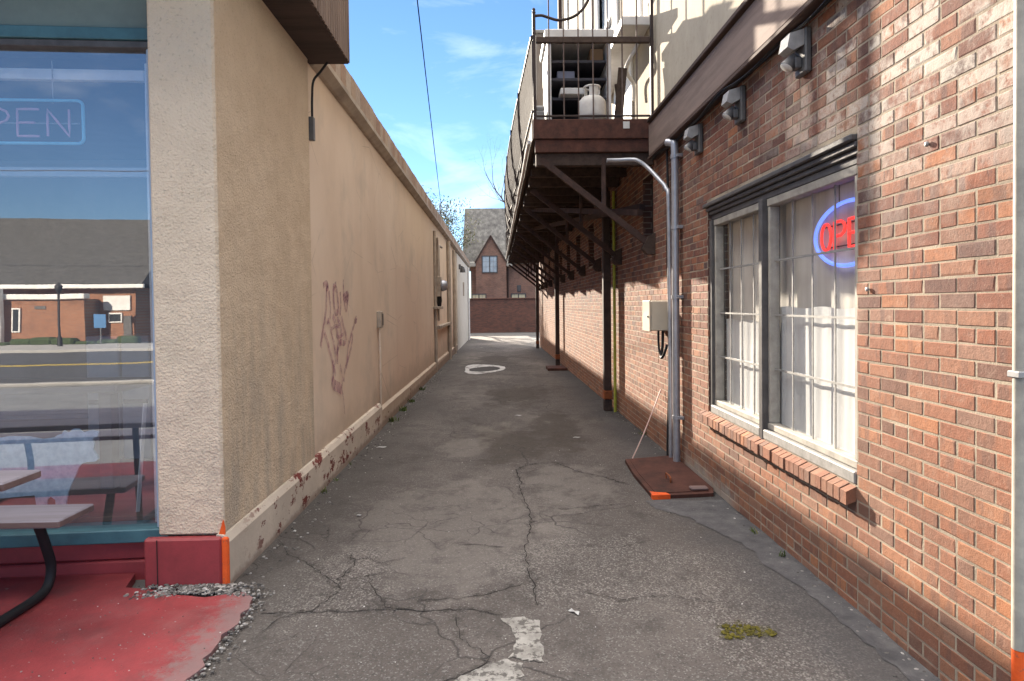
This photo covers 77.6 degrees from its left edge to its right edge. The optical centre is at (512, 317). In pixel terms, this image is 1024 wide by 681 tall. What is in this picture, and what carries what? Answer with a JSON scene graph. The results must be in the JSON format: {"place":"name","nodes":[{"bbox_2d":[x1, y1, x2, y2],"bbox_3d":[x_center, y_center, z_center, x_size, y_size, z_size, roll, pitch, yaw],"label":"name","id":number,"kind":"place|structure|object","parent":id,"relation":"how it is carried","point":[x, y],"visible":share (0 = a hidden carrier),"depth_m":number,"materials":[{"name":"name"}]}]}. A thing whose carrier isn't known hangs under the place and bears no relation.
{"place":"outdoors","nodes":[
{"label":"outdoors","id":0,"kind":"place"},
{"bbox_2d":[86,334,137,458],"bbox_3d":[-3.807,0.743,6.120,0.300,1.150,0.415,-1,1,-1],"label":"chair","id":1,"kind":"object","parent":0,"point":[104,357],"visible":0.43,"depth_m":5.92,"materials":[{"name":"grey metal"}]},
{"bbox_2d":[0,573,252,680],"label":"red pavement","id":2,"kind":"structure","parent":0,"point":[22,636],"depth_m":2.95,"materials":[{"name":"paint"}]},
{"bbox_2d":[0,470,93,627],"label":"picnic table","id":3,"kind":"object","parent":2,"relation":"on","point":[39,519],"visible":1,"depth_m":3.24,"materials":[{"name":"beige wood"}]},
{"bbox_2d":[121,334,153,458],"bbox_3d":[-3.507,0.739,6.127,0.260,1.150,0.415,-1,1,-1],"label":"chair","id":4,"kind":"object","parent":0,"point":[136,354],"visible":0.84,"depth_m":5.93,"materials":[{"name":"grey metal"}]},
{"bbox_2d":[132,336,539,595],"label":"ground","id":5,"kind":"structure","parent":0,"point":[141,583],"depth_m":3.56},
{"bbox_2d":[0,0,469,591],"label":"shop building","id":6,"kind":"structure","parent":5,"relation":"on","point":[224,232],"depth_m":4.60,"materials":[{"name":"beige paint"}]},
{"bbox_2d":[0,61,85,144],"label":"neon sign","id":7,"kind":"object","parent":6,"relation":"hanging from","point":[47,123],"visible":1,"depth_m":3.57,"materials":[{"name":"white glass"}]},
{"bbox_2d":[0,428,98,504],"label":"cow cutout","id":8,"kind":"object","parent":6,"relation":"on","point":[59,460],"visible":0.85,"depth_m":3.62,"materials":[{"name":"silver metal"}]},
{"bbox_2d":[0,377,151,488],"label":"shop table","id":9,"kind":"object","parent":6,"relation":"on","point":[107,389],"visible":0.87,"depth_m":4.95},
{"bbox_2d":[0,25,175,547],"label":"display window","id":10,"kind":"structure","parent":6,"relation":"in","point":[16,41],"depth_m":3.58,"materials":[{"name":"clear glass"}]},
{"bbox_2d":[0,535,182,579],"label":"window base","id":11,"kind":"structure","parent":6,"relation":"in","point":[120,558],"depth_m":3.59,"materials":[{"name":"red paint"}]},
{"bbox_2d":[136,403,146,511],"bbox_3d":[-2.174,0.823,3.737,0.120,0.652,0.018,0,1,32],"label":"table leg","id":12,"kind":"object","parent":6,"relation":"on","point":[141,455],"visible":1,"depth_m":3.73,"materials":[{"name":"metal"}]},
{"bbox_2d":[308,116,314,140],"bbox_3d":[-1.643,-1.545,5.216,0.048,0.190,0.050,-1,1,-1],"label":"switch box","id":13,"kind":"object","parent":6,"relation":"attached to","point":[311,128],"visible":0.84,"depth_m":5.19,"materials":[{"name":"grey metal"}]},
{"bbox_2d":[311,62,328,115],"bbox_3d":[-1.573,-1.871,5.215,0.149,0.461,0.022,-1,1,-10],"label":"electric cable","id":14,"kind":"object","parent":6,"relation":"hanging from","point":[318,74],"visible":1,"depth_m":5.20,"materials":[{"name":"black rubber"}]},
{"bbox_2d":[377,311,383,405],"bbox_3d":[-1.681,0.544,8.170,0.061,1.250,0.150,-1,1,-1],"label":"junction box","id":15,"kind":"object","parent":6,"relation":"attached to","point":[380,319],"visible":0.91,"depth_m":8.12,"materials":[{"name":"beige paint"}]},
{"bbox_2d":[433,231,437,371],"bbox_3d":[-1.857,-0.387,15.455,0.069,3.428,0.069,-1,1,-1],"label":"wall pipe","id":16,"kind":"object","parent":6,"relation":"attached to","point":[435,296],"depth_m":15.43,"materials":[{"name":"beige metal"}]},
{"bbox_2d":[436,236,447,320],"bbox_3d":[-1.787,-0.986,16.535,0.286,2.121,1.222,-1,1,-1],"label":"electric meter","id":17,"kind":"object","parent":6,"relation":"attached to","point":[442,285],"visible":0.88,"depth_m":16.02,"materials":[{"name":"metal"}]},
{"bbox_2d":[437,321,451,328],"bbox_3d":[-1.901,0.204,18.068,0.099,0.080,4.200,-1,1,-1],"label":"cable tray","id":18,"kind":"object","parent":6,"relation":"attached to","point":[443,325],"visible":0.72,"depth_m":17.27,"materials":[{"name":"beige metal"}]},
{"bbox_2d":[446,241,451,358],"bbox_3d":[-1.931,-0.528,19.553,0.119,3.617,0.119,-1,1,-1],"label":"wall pipe","id":19,"kind":"object","parent":6,"relation":"attached to","point":[449,298],"depth_m":19.51,"materials":[{"name":"beige metal"}]},
{"bbox_2d":[452,250,456,353],"bbox_3d":[-2.003,-0.544,22.152,0.099,3.592,0.099,-1,1,-1],"label":"wall pipe","id":20,"kind":"object","parent":6,"relation":"attached to","point":[454,297],"depth_m":22.12,"materials":[{"name":"beige metal"}]},
{"bbox_2d":[459,264,464,272],"bbox_3d":[-1.971,-1.943,25.125,0.259,0.320,0.214,-1,1,-1],"label":"wall light","id":21,"kind":"object","parent":6,"relation":"attached to","point":[462,269],"visible":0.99,"depth_m":25.05,"materials":[{"name":"grey metal"}]},
{"bbox_2d":[467,268,469,339],"bbox_3d":[-2.212,-0.713,32.548,0.099,3.685,0.099,-1,1,-1],"label":"downspout","id":22,"kind":"object","parent":6,"relation":"attached to","point":[468,304],"visible":0.96,"depth_m":32.52,"materials":[{"name":"white metal"}]},
{"bbox_3d":[-2.228,-3.010,19.876,0.074,1.000,0.078,-1,1,-1],"label":"roof mast","id":23,"kind":"object","parent":6,"relation":"on","visible":0},
{"bbox_2d":[417,0,441,207],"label":"overhead wire","id":24,"kind":"object","parent":23,"relation":"attached to","point":[427,89],"visible":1,"depth_m":10.32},
{"bbox_2d":[433,200,468,242],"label":"leafy tree","id":25,"kind":"object","parent":5,"relation":"on","point":[452,221],"visible":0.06,"depth_m":44.56,"materials":[{"name":"grey plant"}]},
{"bbox_2d":[422,185,480,252],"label":"leafy tree","id":26,"kind":"object","parent":5,"relation":"on","point":[448,224],"visible":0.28,"depth_m":45.62,"materials":[{"name":"grey plant"}]},
{"bbox_2d":[475,138,508,201],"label":"bare tree","id":27,"kind":"object","parent":5,"relation":"on","point":[502,200],"visible":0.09,"depth_m":60.23,"materials":[{"name":"grey plant"}]},
{"bbox_2d":[463,208,538,297],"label":"brick house","id":28,"kind":"structure","parent":5,"relation":"on","point":[494,274],"depth_m":48.47,"materials":[{"name":"brown brick"}]},
{"bbox_2d":[471,294,486,297],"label":"window","id":29,"kind":"structure","parent":28,"relation":"in","point":[472,295],"depth_m":47.90,"materials":[{"name":"paint"}]},
{"bbox_2d":[482,255,497,272],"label":"window","id":30,"kind":"structure","parent":28,"relation":"in","point":[489,264],"depth_m":47.88,"materials":[{"name":"glass"}]},
{"bbox_2d":[511,293,525,297],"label":"window","id":31,"kind":"structure","parent":28,"relation":"in","point":[513,295],"depth_m":48.48,"materials":[{"name":"glass"}]},
{"bbox_2d":[470,297,539,332],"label":"brick fence","id":32,"kind":"object","parent":5,"relation":"on","point":[497,315],"visible":0.17,"depth_m":43.00,"materials":[{"name":"red brick"}]},
{"bbox_2d":[539,0,1023,680],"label":"brick building","id":33,"kind":"structure","parent":5,"relation":"on","point":[903,526],"depth_m":2.99,"materials":[{"name":"red brick"}]},
{"bbox_2d":[504,0,654,290],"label":"balcony","id":34,"kind":"structure","parent":33,"relation":"attached to","point":[561,176],"depth_m":7.49,"materials":[{"name":"brown paint"}]},
{"bbox_2d":[536,30,544,105],"bbox_3d":[0.380,-2.951,8.367,0.170,1.579,0.170,-1,1,-1],"label":"timber post","id":35,"kind":"object","parent":34,"relation":"on","point":[539,81],"visible":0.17,"depth_m":8.30,"materials":[{"name":"grey paint"}]},
{"bbox_2d":[536,106,544,118],"bbox_3d":[0.303,-2.263,7.309,0.120,0.249,0.310,-1,1,-1],"label":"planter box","id":36,"kind":"object","parent":34,"relation":"on","point":[540,110],"visible":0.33,"depth_m":7.15,"materials":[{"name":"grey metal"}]},
{"bbox_2d":[540,29,612,118],"bbox_3d":[0.744,-2.687,7.486,0.770,1.079,0.760,-1,1,-1],"label":"cabinet","id":37,"kind":"object","parent":34,"relation":"on","point":[571,64],"visible":0.48,"depth_m":7.32,"materials":[{"name":"white wood"}]},
{"bbox_2d":[556,71,574,77],"bbox_3d":[0.610,-2.764,7.411,0.200,0.098,0.300,-1,1,-1],"label":"box","id":38,"kind":"object","parent":37,"relation":"on","point":[567,74],"visible":0.48,"depth_m":7.26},
{"bbox_2d":[558,88,583,97],"bbox_3d":[0.667,-2.526,7.228,0.260,0.068,0.280,-1,1,-1],"label":"box","id":39,"kind":"object","parent":37,"relation":"on","point":[571,92],"visible":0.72,"depth_m":7.09,"materials":[{"name":"white plastic"}]},
{"bbox_2d":[587,49,602,59],"bbox_3d":[0.962,-2.994,7.415,0.150,0.148,0.300,-1,1,-1],"label":"box","id":40,"kind":"object","parent":37,"relation":"on","point":[598,54],"visible":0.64,"depth_m":7.26,"materials":[{"name":"brown cardboard"}]},
{"bbox_2d":[579,84,605,118],"bbox_3d":[0.884,-2.345,7.036,0.306,0.410,0.306,-1,1,-1],"label":"gas tank","id":41,"kind":"object","parent":34,"relation":"on","point":[586,104],"visible":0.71,"depth_m":6.93,"materials":[{"name":"white metal"}]},
{"bbox_2d":[614,67,626,118],"bbox_3d":[1.232,-2.513,7.266,0.170,0.682,0.090,-1,1,-1],"label":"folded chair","id":42,"kind":"object","parent":34,"relation":"on","point":[618,100],"visible":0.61,"depth_m":7.25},
{"bbox_2d":[596,0,614,35],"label":"window","id":43,"kind":"structure","parent":33,"relation":"in","point":[611,25],"depth_m":10.16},
{"bbox_2d":[612,191,616,411],"bbox_3d":[1.470,-0.224,9.155,0.043,3.170,0.043,-1,1,-1],"label":"drain pipe","id":44,"kind":"object","parent":33,"relation":"attached to","point":[614,311],"visible":1,"depth_m":9.14,"materials":[{"name":"metal"}]},
{"bbox_2d":[614,58,632,118],"bbox_3d":[1.490,-2.908,8.570,0.028,1.300,1.180,-1,1,-1],"label":"door panel","id":45,"kind":"structure","parent":33,"relation":"in","point":[628,104],"depth_m":8.13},
{"bbox_2d":[624,0,642,101],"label":"downspout","id":46,"kind":"object","parent":33,"relation":"attached to","point":[628,61],"visible":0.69,"depth_m":7.42,"materials":[{"name":"white metal"}]},
{"bbox_2d":[652,180,653,233],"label":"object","id":47,"kind":"structure","parent":33,"relation":"in","point":[652,180],"depth_m":7.50,"materials":[{"name":"paint"}]},
{"bbox_2d":[642,300,667,331],"bbox_3d":[1.468,-0.020,6.548,0.216,0.316,0.316,-1,1,-1],"label":"utility box","id":48,"kind":"object","parent":33,"relation":"attached to","point":[654,315],"visible":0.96,"depth_m":6.40,"materials":[{"name":"beige paint"}]},
{"bbox_2d":[642,300,650,331],"bbox_3d":[1.381,-0.019,6.546,0.016,0.316,0.316,-1,1,-1],"label":"door","id":49,"kind":"structure","parent":48,"relation":"in","point":[646,304],"depth_m":6.51,"materials":[{"name":"beige paint"}]},
{"bbox_2d":[657,331,667,358],"bbox_3d":[1.520,0.275,6.405,0.065,0.284,0.191,-1,1,-6],"label":"electric cable","id":50,"kind":"object","parent":48,"relation":"hanging from","point":[662,351],"visible":0.98,"depth_m":6.45,"materials":[{"name":"black rubber"}]},
{"bbox_2d":[666,149,668,455],"bbox_3d":[1.544,-0.165,6.301,0.047,3.072,0.090,0,1,26],"label":"electric cable","id":51,"kind":"object","parent":33,"relation":"attached to","point":[667,183],"visible":0.44,"depth_m":6.30,"materials":[{"name":"black rubber"}]},
{"bbox_2d":[664,139,683,461],"bbox_3d":[1.542,-0.135,5.989,0.119,3.103,0.187,-1,1,-32],"label":"drain pipe","id":52,"kind":"object","parent":33,"relation":"attached to","point":[676,227],"visible":0.98,"depth_m":5.94,"materials":[{"name":"metal"}]},
{"bbox_2d":[683,123,702,155],"bbox_3d":[1.514,-1.498,5.358,0.145,0.245,0.130,-1,1,-1],"label":"wall light","id":53,"kind":"object","parent":33,"relation":"attached to","point":[695,132],"visible":1,"depth_m":5.30,"materials":[{"name":"grey metal"}]},
{"bbox_2d":[721,85,745,124],"bbox_3d":[1.536,-1.479,4.444,0.145,0.245,0.130,-1,1,-1],"label":"wall light","id":54,"kind":"object","parent":33,"relation":"attached to","point":[736,112],"visible":1,"depth_m":4.39,"materials":[{"name":"grey metal"}]},
{"bbox_2d":[650,0,830,160],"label":"electric cable","id":55,"kind":"object","parent":33,"relation":"attached to","point":[799,27],"visible":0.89,"depth_m":4.14,"materials":[{"name":"black rubber"}]},
{"bbox_2d":[726,319,758,413],"bbox_3d":[1.746,0.366,4.692,0.013,0.702,0.920,-1,1,-1],"label":"curtain","id":56,"kind":"object","parent":33,"relation":"hanging from","point":[747,333],"visible":0.48,"depth_m":4.78,"materials":[{"name":"white fabric"}]},
{"bbox_2d":[702,134,856,483],"bbox_3d":[1.681,-0.038,4.179,0.150,1.740,2.206,-1,1,-1],"label":"window","id":57,"kind":"structure","parent":33,"relation":"in","point":[834,164],"depth_m":4.13,"materials":[{"name":"paint"}]},
{"bbox_2d":[814,185,854,266],"bbox_3d":[1.804,-0.592,3.413,0.035,0.643,0.712,-1,1,-1],"label":"neon sign","id":58,"kind":"object","parent":57,"relation":"attached to","point":[849,244],"visible":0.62,"depth_m":3.54,"materials":[{"name":"blue"}]},
{"bbox_2d":[728,180,854,333],"bbox_3d":[1.813,-0.059,4.159,0.018,1.692,2.150,-1,1,-1],"label":"curtain","id":59,"kind":"object","parent":33,"relation":"hanging from","point":[824,275],"visible":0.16,"depth_m":3.97,"materials":[{"name":"white fabric"}]},
{"bbox_2d":[778,26,810,78],"bbox_3d":[1.558,-1.466,3.529,0.145,0.245,0.130,-1,1,-1],"label":"wall light","id":60,"kind":"object","parent":33,"relation":"attached to","point":[798,43],"visible":1,"depth_m":3.49,"materials":[{"name":"grey metal"}]},
{"bbox_2d":[781,306,854,454],"bbox_3d":[1.771,0.338,3.636,0.013,0.802,1.070,-1,1,-1],"label":"curtain","id":61,"kind":"object","parent":33,"relation":"hanging from","point":[824,369],"visible":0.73,"depth_m":3.66,"materials":[{"name":"white fabric"}]},
{"bbox_2d":[344,0,557,297],"label":"sky","id":62,"kind":"structure","parent":0,"point":[475,51],"materials":[{"name":"blue"}]},
{"bbox_2d":[470,332,539,335],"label":"parking lot","id":63,"kind":"structure","parent":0,"point":[523,333],"depth_m":40.76,"materials":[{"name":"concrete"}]},
{"bbox_2d":[193,335,937,680],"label":"alley pavement","id":64,"kind":"structure","parent":0,"point":[495,525],"depth_m":3.64,"materials":[{"name":"grey asphalt"}]},
{"bbox_2d":[3,370,927,680],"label":"gravel","id":65,"kind":"structure","parent":64,"relation":"on","point":[205,588],"depth_m":3.34,"materials":[{"name":"grey gravel"}]},
{"bbox_2d":[465,364,504,373],"bbox_3d":[-0.695,1.300,16.217,1.056,0.026,2.696,-1,1,-1],"label":"painted ring","id":66,"kind":"object","parent":64,"relation":"on","point":[476,369],"visible":1,"depth_m":16.22,"materials":[{"name":"white paint"}]},
{"bbox_2d":[454,616,543,680],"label":"concrete patch","id":67,"kind":"object","parent":64,"relation":"on","point":[527,633],"visible":1,"depth_m":2.73,"materials":[{"name":"grey concrete"}]},
{"bbox_2d":[535,267,538,347],"bbox_3d":[0.971,-0.406,24.627,0.130,3.187,0.130,-1,1,-1],"label":"support post","id":68,"kind":"object","parent":64,"relation":"on","point":[537,314],"visible":0.87,"depth_m":24.58,"materials":[{"name":"brown paint"}]},
{"bbox_2d":[321,386,785,556],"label":"weeds","id":69,"kind":"object","parent":64,"relation":"on","point":[404,408],"visible":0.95,"depth_m":7.51,"materials":[{"name":"green plant"}]},
{"bbox_2d":[554,245,559,364],"bbox_3d":[1.195,-0.321,16.930,0.130,3.187,0.130,-1,1,-1],"label":"support post","id":70,"kind":"object","parent":64,"relation":"on","point":[557,330],"visible":0.86,"depth_m":16.88,"materials":[{"name":"brown paint"}]},
{"bbox_2d":[546,365,567,370],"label":"footing block","id":71,"kind":"structure","parent":64,"relation":"on","point":[557,368],"depth_m":15.47,"materials":[{"name":"brown concrete"}]},
{"bbox_2d":[602,191,612,410],"bbox_3d":[1.377,-0.235,9.283,0.130,3.187,0.130,-1,1,-1],"label":"support post","id":72,"kind":"object","parent":64,"relation":"on","point":[607,394],"visible":0.91,"depth_m":9.23,"materials":[{"name":"brown paint"}]},
{"bbox_2d":[632,389,660,458],"bbox_3d":[1.377,1.071,6.487,0.015,0.623,0.603,0,2,41],"label":"leaning rod","id":73,"kind":"object","parent":64,"relation":"on","point":[647,424],"visible":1,"depth_m":6.48,"materials":[{"name":"white metal"}]},
{"bbox_2d":[625,456,712,499],"bbox_3d":[1.340,1.355,5.597,0.540,0.099,1.312,-1,1,-1],"label":"cover plate","id":74,"kind":"object","parent":64,"relation":"on","point":[661,477],"visible":0.98,"depth_m":5.41,"materials":[{"name":"brown paint"}]},
{"bbox_2d":[607,158,672,457],"bbox_3d":[1.304,-0.123,6.389,0.700,3.006,0.202,0,2,37],"label":"conduit","id":75,"kind":"object","parent":74,"relation":"on","point":[669,256],"visible":0.98,"depth_m":6.12,"materials":[{"name":"metal"}]},
{"bbox_2d":[689,485,707,489],"bbox_3d":[1.487,1.358,5.081,0.140,0.023,0.070,-1,1,-1],"label":"wood scrap","id":76,"kind":"object","parent":74,"relation":"on","point":[700,487],"visible":1,"depth_m":5.05,"materials":[{"name":"brown wood"}]},
{"bbox_2d":[717,620,776,639],"bbox_3d":[1.068,1.428,2.923,0.294,0.016,0.186,-1,1,-1],"label":"moss","id":77,"kind":"object","parent":64,"relation":"on","point":[746,628],"visible":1,"depth_m":2.90,"materials":[{"name":"yellow"}]},
{"bbox_2d":[646,500,940,680],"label":"concrete strip","id":78,"kind":"object","parent":64,"relation":"on","point":[719,516],"visible":0.99,"depth_m":3.60,"materials":[{"name":"grey concrete"}]}
]}

